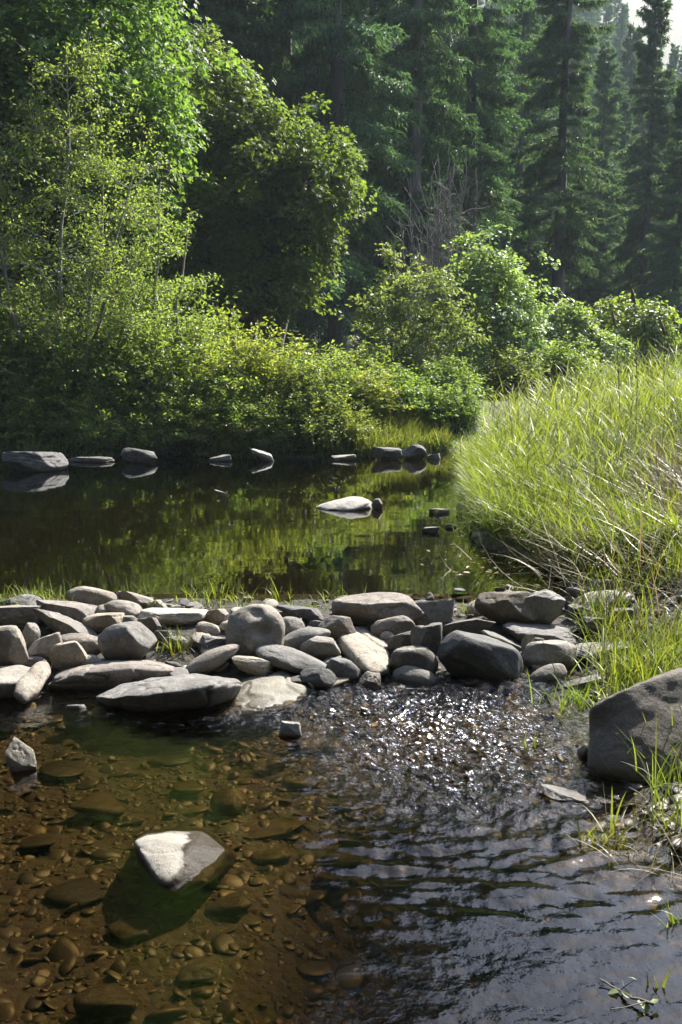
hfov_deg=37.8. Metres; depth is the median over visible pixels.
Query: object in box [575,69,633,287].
fir tree
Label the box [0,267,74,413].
bank shrub
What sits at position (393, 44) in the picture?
fir tree
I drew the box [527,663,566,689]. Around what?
stone
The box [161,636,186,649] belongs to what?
stone
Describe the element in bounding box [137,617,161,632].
stone
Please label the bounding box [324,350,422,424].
bank shrub
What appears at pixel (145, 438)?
bank shrub
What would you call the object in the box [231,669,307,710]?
stone
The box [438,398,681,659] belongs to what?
dry grass
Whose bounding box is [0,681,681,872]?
gravel
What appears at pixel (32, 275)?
bank shrub
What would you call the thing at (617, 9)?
fir tree
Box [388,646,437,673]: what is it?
stone
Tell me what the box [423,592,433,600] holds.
stone
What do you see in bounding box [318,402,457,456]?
grass
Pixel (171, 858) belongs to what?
half sunken stone
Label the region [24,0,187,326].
fir tree
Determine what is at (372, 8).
fir tree
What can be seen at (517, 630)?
stone
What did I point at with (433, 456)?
rock
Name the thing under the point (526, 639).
stone
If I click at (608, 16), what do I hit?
fir tree
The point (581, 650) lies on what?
stone
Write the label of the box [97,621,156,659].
stone
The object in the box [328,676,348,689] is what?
stone
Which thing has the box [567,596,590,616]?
stone
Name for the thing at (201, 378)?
bank shrub
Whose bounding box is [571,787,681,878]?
straw tuft
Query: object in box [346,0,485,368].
fir tree
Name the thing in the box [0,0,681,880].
ground
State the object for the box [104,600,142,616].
stone
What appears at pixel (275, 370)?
bank shrub
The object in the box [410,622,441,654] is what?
stone
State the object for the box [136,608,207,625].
stone
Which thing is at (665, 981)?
grass tuft
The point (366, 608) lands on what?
stone
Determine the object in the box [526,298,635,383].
elder shrub
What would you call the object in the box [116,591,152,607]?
stone
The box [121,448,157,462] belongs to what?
rock
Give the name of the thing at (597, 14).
fir tree
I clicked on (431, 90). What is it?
fir tree
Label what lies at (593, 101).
fir tree
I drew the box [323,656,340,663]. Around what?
stone
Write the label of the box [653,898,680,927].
grass tuft
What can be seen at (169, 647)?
grass tuft
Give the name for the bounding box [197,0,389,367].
fir tree
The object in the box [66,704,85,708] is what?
stone
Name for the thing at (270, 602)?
gravel
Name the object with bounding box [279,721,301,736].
stone
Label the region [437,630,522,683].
stone
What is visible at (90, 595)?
stone
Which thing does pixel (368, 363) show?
bank shrub
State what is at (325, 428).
bank shrub
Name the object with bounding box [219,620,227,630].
stone
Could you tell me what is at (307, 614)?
stone
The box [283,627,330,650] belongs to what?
stone
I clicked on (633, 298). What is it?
reed stalk
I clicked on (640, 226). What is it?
fir tree
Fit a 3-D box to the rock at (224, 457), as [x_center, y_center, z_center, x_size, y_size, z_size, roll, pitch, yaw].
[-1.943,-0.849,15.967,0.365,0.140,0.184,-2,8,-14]
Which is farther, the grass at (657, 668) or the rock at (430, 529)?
the rock at (430, 529)
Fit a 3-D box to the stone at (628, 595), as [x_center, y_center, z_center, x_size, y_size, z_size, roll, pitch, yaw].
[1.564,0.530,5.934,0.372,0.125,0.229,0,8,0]
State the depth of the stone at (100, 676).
4.87 m
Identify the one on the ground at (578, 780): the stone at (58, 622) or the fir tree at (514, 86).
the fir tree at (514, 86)
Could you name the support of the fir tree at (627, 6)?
on the ground at (578, 780)
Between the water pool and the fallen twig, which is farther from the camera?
the water pool
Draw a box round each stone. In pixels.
[0,594,41,605]
[0,605,41,628]
[0,625,28,665]
[0,665,30,698]
[5,737,36,771]
[13,661,50,703]
[22,622,40,646]
[26,656,46,666]
[27,632,62,661]
[33,609,96,635]
[36,600,96,622]
[47,659,174,693]
[49,641,87,670]
[61,633,100,654]
[65,586,118,605]
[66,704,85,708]
[78,654,101,665]
[82,612,124,631]
[96,604,108,612]
[96,673,241,711]
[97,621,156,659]
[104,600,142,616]
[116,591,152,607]
[123,615,136,621]
[135,831,223,885]
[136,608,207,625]
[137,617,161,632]
[146,600,167,608]
[153,630,169,644]
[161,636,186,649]
[164,661,181,666]
[169,667,189,675]
[179,599,189,607]
[185,644,239,673]
[186,601,203,608]
[189,604,202,608]
[190,632,210,646]
[196,621,219,635]
[199,635,225,649]
[200,645,219,653]
[205,609,228,623]
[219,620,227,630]
[226,604,284,656]
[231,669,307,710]
[232,655,271,675]
[255,644,326,673]
[276,605,323,621]
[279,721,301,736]
[283,616,304,636]
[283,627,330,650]
[290,675,301,683]
[300,636,340,659]
[300,668,336,692]
[308,620,321,626]
[308,683,317,694]
[318,615,355,639]
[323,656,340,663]
[326,657,360,683]
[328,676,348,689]
[331,592,424,626]
[339,626,388,675]
[357,671,380,694]
[370,615,414,637]
[379,631,393,642]
[384,682,404,693]
[387,631,410,654]
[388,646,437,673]
[393,665,436,690]
[402,688,426,693]
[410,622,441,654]
[414,598,454,627]
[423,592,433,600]
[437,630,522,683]
[442,618,495,634]
[454,588,466,595]
[457,677,489,684]
[467,600,480,615]
[474,591,539,624]
[481,630,521,650]
[502,622,575,643]
[521,634,533,652]
[522,640,577,669]
[526,589,564,624]
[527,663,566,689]
[532,665,541,670]
[533,636,544,641]
[536,784,595,807]
[555,675,570,688]
[562,673,605,691]
[563,596,571,606]
[564,587,586,599]
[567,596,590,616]
[567,604,604,617]
[572,590,634,609]
[575,641,629,660]
[577,745,587,761]
[581,616,611,633]
[585,579,615,591]
[607,654,628,663]
[609,608,634,620]
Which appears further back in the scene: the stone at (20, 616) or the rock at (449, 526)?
the rock at (449, 526)
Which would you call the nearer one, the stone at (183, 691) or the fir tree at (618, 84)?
the stone at (183, 691)
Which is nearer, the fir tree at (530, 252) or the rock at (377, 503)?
the rock at (377, 503)
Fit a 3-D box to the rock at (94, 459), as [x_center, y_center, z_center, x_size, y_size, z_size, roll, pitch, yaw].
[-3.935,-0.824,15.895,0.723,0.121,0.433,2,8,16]
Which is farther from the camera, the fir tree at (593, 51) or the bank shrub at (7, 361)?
the fir tree at (593, 51)
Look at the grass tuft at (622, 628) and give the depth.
5.47 m
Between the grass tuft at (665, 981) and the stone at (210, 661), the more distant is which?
the stone at (210, 661)
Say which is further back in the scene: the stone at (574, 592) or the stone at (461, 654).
the stone at (574, 592)
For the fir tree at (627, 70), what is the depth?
88.17 m
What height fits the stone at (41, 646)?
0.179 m
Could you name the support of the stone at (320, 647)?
on the ground at (578, 780)
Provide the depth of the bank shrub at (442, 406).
18.86 m
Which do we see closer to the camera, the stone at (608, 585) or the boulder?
the boulder
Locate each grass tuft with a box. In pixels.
[156,623,197,657]
[256,572,303,603]
[281,594,327,613]
[445,496,493,533]
[448,591,485,613]
[524,730,538,746]
[527,668,620,719]
[539,623,681,678]
[564,593,681,657]
[565,812,642,853]
[566,581,627,634]
[610,786,652,837]
[630,967,673,987]
[632,788,681,841]
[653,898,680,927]
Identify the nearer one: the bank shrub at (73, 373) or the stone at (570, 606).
the stone at (570, 606)
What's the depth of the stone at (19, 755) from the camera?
3.86 m
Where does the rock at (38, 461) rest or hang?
on the water pool
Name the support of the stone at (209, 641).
on the ground at (578, 780)
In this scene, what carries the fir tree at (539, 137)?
on the ground at (578, 780)
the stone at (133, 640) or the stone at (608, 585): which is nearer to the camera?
the stone at (133, 640)
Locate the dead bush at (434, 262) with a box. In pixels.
[387,152,491,370]
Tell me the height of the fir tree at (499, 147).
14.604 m
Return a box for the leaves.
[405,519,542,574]
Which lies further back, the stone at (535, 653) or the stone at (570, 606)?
the stone at (570, 606)
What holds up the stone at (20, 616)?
on the ground at (578, 780)
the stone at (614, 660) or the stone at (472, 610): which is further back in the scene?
the stone at (472, 610)
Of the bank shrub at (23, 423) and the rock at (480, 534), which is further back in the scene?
the bank shrub at (23, 423)
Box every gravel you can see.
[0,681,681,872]
[40,562,681,701]
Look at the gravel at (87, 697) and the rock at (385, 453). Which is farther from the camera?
the rock at (385, 453)
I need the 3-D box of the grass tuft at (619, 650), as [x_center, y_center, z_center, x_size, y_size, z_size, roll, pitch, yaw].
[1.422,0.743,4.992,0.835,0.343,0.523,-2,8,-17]
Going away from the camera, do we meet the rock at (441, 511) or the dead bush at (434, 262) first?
the rock at (441, 511)
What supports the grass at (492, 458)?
on the ground at (578, 780)
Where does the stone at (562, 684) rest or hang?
on the ground at (578, 780)
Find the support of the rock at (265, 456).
on the water pool
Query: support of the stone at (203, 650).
on the ground at (578, 780)
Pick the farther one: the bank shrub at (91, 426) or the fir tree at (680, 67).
the fir tree at (680, 67)
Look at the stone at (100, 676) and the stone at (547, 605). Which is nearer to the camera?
the stone at (100, 676)
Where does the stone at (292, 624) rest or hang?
on the ground at (578, 780)
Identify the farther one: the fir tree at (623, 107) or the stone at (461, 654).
the fir tree at (623, 107)
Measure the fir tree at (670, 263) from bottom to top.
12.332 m
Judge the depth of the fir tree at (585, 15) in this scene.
166.00 m
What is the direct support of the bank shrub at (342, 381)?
on the ground at (578, 780)
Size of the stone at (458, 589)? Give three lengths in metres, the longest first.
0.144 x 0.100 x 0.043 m
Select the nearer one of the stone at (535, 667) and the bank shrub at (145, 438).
the stone at (535, 667)
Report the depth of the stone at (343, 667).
4.98 m
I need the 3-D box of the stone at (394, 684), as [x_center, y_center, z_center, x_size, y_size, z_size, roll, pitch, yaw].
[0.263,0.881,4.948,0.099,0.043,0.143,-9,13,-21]
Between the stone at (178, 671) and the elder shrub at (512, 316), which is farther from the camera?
the elder shrub at (512, 316)
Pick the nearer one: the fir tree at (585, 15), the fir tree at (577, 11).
the fir tree at (577, 11)
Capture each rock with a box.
[2,452,68,471]
[68,456,114,461]
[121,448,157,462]
[209,454,231,460]
[214,490,226,495]
[250,449,273,460]
[316,496,371,510]
[332,454,356,459]
[371,447,401,459]
[371,498,382,508]
[402,445,426,458]
[422,527,439,532]
[427,454,439,458]
[429,508,449,513]
[445,524,455,527]
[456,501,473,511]
[471,532,489,539]
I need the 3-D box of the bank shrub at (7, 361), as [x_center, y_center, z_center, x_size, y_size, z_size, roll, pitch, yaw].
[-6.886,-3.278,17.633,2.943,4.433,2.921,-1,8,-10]
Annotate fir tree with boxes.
[6,51,132,338]
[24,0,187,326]
[125,0,282,354]
[129,0,266,346]
[182,0,329,344]
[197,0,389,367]
[254,0,437,370]
[301,0,458,363]
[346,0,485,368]
[366,40,402,268]
[381,22,458,354]
[397,0,540,363]
[404,0,507,331]
[454,63,526,356]
[459,17,515,216]
[483,0,571,301]
[485,0,508,110]
[501,2,515,83]
[502,160,551,352]
[505,12,554,255]
[506,0,626,323]
[508,56,520,149]
[513,6,574,298]
[540,131,619,331]
[552,5,584,128]
[553,60,590,270]
[569,17,595,132]
[569,41,633,331]
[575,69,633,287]
[578,8,599,48]
[580,45,598,158]
[581,5,603,54]
[581,39,616,220]
[591,0,617,59]
[594,0,681,342]
[595,95,648,299]
[598,28,615,58]
[599,22,656,277]
[611,0,622,61]
[611,3,631,87]
[611,42,664,280]
[617,3,629,78]
[627,127,681,292]
[628,79,681,363]
[629,41,648,137]
[656,43,681,196]
[673,46,681,157]
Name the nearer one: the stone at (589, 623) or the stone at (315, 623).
the stone at (315, 623)
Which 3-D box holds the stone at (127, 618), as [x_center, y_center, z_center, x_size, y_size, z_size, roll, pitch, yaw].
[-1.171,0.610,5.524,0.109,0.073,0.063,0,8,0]
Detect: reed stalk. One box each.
[455,398,460,469]
[503,385,514,457]
[611,310,623,452]
[630,285,637,463]
[660,320,664,444]
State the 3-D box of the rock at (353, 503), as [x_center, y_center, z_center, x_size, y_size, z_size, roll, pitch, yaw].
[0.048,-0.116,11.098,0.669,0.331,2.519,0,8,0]
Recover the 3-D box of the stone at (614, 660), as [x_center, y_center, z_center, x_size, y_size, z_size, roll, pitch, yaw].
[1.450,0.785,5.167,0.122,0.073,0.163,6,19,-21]
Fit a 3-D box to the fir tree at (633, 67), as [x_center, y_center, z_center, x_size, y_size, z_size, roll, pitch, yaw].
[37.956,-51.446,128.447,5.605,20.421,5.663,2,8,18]
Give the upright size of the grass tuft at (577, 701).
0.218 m
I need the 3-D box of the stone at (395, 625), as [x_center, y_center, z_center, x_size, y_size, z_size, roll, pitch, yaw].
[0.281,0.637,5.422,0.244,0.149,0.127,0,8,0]
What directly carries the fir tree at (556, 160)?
on the ground at (578, 780)
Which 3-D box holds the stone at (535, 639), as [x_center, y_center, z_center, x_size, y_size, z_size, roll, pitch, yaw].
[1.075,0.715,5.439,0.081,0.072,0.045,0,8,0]
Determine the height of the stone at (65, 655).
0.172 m
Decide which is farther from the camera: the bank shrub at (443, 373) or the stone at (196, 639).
the bank shrub at (443, 373)
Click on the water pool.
(164, 524)
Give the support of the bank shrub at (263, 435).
on the ground at (578, 780)
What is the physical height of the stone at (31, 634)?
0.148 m
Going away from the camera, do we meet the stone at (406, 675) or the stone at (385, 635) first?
the stone at (406, 675)
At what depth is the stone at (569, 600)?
5.96 m
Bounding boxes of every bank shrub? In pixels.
[0,261,36,386]
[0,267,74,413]
[0,373,67,454]
[1,253,104,375]
[3,301,119,432]
[35,387,128,456]
[48,282,192,369]
[67,297,198,432]
[85,291,249,409]
[107,378,193,456]
[121,330,244,454]
[166,383,253,456]
[167,302,288,414]
[179,291,284,367]
[183,361,278,451]
[213,316,319,409]
[213,391,306,456]
[237,344,354,436]
[259,327,347,380]
[261,339,398,416]
[270,379,366,456]
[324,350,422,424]
[326,333,402,385]
[328,395,394,451]
[365,357,456,417]
[406,374,463,426]
[407,350,495,402]
[436,375,489,431]
[462,339,560,396]
[522,324,627,394]
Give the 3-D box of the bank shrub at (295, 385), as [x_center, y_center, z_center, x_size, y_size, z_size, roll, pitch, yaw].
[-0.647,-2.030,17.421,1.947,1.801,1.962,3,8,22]
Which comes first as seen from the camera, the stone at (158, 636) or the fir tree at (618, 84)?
the stone at (158, 636)
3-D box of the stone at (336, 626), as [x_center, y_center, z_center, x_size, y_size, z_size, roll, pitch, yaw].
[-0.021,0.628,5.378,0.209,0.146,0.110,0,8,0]
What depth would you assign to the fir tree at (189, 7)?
39.87 m
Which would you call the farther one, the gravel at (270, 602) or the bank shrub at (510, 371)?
the bank shrub at (510, 371)
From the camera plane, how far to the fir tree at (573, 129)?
86.15 m
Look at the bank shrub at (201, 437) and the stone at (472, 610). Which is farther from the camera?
the bank shrub at (201, 437)
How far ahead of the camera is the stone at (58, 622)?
5.34 m
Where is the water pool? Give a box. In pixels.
[0,450,568,593]
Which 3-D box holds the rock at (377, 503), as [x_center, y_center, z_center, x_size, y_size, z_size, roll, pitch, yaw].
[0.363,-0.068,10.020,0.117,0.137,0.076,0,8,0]
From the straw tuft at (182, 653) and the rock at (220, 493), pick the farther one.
the rock at (220, 493)
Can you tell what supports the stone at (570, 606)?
on the ground at (578, 780)
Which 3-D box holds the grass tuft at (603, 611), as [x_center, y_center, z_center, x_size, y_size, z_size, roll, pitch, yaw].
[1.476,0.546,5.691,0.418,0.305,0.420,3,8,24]
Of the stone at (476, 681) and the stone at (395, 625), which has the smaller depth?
the stone at (476, 681)
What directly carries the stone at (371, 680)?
on the ground at (578, 780)
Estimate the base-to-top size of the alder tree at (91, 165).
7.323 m
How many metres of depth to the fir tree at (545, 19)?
75.16 m
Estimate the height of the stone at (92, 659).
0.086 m
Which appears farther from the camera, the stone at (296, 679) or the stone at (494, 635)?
the stone at (494, 635)
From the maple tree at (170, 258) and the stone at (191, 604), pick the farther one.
the maple tree at (170, 258)
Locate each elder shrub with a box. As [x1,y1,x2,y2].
[322,241,491,380]
[433,220,569,388]
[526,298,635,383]
[588,291,681,385]
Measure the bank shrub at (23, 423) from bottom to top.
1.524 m
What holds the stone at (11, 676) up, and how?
in the water
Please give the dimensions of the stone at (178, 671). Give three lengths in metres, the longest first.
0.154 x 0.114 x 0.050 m
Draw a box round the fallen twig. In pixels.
[599,979,658,1012]
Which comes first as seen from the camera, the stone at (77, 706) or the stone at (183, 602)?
the stone at (77, 706)
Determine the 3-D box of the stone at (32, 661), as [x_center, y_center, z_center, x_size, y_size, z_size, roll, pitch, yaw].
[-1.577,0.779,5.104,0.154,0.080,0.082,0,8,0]
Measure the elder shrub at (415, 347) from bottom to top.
4.032 m
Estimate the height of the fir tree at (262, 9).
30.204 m
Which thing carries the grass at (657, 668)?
on the ground at (578, 780)
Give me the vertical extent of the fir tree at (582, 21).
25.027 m
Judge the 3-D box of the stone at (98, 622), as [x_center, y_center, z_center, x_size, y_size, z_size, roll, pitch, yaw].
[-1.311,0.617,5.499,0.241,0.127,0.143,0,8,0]
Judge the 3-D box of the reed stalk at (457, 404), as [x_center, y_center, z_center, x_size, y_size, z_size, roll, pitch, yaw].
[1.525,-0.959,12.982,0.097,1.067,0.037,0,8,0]
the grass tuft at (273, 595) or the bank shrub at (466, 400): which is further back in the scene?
the bank shrub at (466, 400)
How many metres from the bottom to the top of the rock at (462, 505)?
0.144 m
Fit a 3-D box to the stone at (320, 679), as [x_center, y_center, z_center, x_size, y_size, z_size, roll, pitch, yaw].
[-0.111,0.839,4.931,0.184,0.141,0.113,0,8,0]
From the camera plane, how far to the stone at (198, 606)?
5.73 m
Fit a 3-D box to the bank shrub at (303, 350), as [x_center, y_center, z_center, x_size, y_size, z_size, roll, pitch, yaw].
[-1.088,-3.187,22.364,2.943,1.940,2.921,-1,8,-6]
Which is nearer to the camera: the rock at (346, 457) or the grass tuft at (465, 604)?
the grass tuft at (465, 604)
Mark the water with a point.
(415, 857)
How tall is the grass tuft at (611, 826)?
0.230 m
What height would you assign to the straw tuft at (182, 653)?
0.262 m
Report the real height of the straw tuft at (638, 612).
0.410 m
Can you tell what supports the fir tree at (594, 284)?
on the ground at (578, 780)
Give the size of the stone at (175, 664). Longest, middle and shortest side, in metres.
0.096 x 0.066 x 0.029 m
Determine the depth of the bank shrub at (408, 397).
18.62 m
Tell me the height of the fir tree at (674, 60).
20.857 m
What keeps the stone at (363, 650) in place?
on the ground at (578, 780)
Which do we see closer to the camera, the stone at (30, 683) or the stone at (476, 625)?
the stone at (30, 683)
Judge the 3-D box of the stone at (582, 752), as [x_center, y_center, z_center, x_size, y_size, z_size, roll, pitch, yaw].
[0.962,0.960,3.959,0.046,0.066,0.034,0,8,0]
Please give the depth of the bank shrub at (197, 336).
17.87 m
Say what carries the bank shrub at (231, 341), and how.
on the ground at (578, 780)
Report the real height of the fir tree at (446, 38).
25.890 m
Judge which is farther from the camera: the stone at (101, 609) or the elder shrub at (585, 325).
the elder shrub at (585, 325)
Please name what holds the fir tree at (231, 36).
on the ground at (578, 780)
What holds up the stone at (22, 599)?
on the ground at (578, 780)
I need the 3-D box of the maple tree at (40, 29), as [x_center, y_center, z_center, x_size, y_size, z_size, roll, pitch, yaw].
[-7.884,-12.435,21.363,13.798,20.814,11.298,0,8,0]
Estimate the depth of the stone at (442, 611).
5.54 m
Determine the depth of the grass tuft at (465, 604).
5.85 m
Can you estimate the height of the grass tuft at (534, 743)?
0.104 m
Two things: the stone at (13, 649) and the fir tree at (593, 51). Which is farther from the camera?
the fir tree at (593, 51)
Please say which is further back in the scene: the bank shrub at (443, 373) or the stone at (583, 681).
the bank shrub at (443, 373)
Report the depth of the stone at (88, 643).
5.20 m
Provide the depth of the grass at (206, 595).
5.93 m
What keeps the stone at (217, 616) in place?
on the ground at (578, 780)
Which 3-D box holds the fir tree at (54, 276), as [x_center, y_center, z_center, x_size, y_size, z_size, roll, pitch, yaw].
[-12.392,-21.087,38.912,8.009,34.390,8.687,3,8,20]
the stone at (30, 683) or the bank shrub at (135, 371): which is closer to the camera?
the stone at (30, 683)
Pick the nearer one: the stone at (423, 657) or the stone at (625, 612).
the stone at (423, 657)
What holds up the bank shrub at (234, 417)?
on the ground at (578, 780)
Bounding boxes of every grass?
[0,577,366,610]
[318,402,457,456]
[435,336,681,586]
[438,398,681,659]
[527,508,681,836]
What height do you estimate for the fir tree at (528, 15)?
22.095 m
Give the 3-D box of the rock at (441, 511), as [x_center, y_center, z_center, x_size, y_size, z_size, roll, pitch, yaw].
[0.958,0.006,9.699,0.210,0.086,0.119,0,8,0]
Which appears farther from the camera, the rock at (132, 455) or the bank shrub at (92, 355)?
the bank shrub at (92, 355)
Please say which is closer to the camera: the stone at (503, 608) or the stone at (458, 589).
the stone at (503, 608)
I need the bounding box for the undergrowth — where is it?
[0,403,500,457]
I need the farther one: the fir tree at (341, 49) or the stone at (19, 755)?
the fir tree at (341, 49)
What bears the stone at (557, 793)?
in the water
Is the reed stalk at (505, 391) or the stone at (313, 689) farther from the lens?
the reed stalk at (505, 391)
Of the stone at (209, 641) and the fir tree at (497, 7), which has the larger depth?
the fir tree at (497, 7)
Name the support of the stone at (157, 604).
on the ground at (578, 780)
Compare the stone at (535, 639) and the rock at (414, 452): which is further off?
the rock at (414, 452)
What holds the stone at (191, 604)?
on the ground at (578, 780)
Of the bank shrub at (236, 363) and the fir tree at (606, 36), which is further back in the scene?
the fir tree at (606, 36)
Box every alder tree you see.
[0,20,225,433]
[14,170,228,366]
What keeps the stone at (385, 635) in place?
on the ground at (578, 780)
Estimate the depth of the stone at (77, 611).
5.50 m
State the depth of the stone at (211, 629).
5.39 m
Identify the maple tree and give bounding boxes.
[0,0,276,330]
[38,0,242,348]
[138,17,377,363]
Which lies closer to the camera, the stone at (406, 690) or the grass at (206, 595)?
the stone at (406, 690)
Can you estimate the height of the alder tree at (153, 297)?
4.896 m
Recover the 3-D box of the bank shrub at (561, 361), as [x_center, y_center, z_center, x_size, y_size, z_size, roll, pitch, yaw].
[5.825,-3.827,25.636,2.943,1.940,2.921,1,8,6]
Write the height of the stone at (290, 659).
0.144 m
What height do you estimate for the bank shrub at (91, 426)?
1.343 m
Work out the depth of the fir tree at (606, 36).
119.54 m
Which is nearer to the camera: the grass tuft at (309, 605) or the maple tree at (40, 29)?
the grass tuft at (309, 605)
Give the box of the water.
[0,673,681,1023]
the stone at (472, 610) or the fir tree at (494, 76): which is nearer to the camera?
the stone at (472, 610)
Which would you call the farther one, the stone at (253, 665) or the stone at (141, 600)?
the stone at (141, 600)
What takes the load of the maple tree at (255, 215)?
on the ground at (578, 780)
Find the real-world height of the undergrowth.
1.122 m
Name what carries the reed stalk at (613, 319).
on the ground at (578, 780)
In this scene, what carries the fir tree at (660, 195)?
on the ground at (578, 780)
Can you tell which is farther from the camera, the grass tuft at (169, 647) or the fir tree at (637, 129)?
the fir tree at (637, 129)
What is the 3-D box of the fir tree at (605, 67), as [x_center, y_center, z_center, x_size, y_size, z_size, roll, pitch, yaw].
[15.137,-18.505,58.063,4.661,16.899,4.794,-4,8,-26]
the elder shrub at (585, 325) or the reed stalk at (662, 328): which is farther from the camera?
the elder shrub at (585, 325)
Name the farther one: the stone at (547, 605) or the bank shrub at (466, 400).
the bank shrub at (466, 400)
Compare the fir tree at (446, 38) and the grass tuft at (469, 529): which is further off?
the fir tree at (446, 38)
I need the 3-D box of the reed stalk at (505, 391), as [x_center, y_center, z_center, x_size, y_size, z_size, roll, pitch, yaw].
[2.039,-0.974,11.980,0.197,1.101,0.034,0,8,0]
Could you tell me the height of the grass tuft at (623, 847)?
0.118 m
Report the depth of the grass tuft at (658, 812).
3.38 m
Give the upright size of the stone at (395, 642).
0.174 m
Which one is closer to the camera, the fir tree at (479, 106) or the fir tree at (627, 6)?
the fir tree at (479, 106)
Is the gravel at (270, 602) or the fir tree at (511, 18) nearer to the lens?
the gravel at (270, 602)
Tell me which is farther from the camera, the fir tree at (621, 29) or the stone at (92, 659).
the fir tree at (621, 29)
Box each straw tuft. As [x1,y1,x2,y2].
[162,644,207,662]
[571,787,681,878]
[593,598,681,627]
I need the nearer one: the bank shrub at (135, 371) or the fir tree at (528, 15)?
the bank shrub at (135, 371)
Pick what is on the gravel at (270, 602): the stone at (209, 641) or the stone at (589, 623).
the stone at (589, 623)
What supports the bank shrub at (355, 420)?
on the ground at (578, 780)
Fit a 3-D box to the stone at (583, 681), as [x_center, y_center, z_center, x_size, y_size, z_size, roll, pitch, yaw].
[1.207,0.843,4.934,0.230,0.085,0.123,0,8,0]
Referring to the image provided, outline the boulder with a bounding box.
[587,668,681,785]
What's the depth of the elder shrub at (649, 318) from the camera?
30.01 m
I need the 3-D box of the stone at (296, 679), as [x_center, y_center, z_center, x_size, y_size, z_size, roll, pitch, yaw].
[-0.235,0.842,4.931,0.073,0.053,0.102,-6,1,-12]

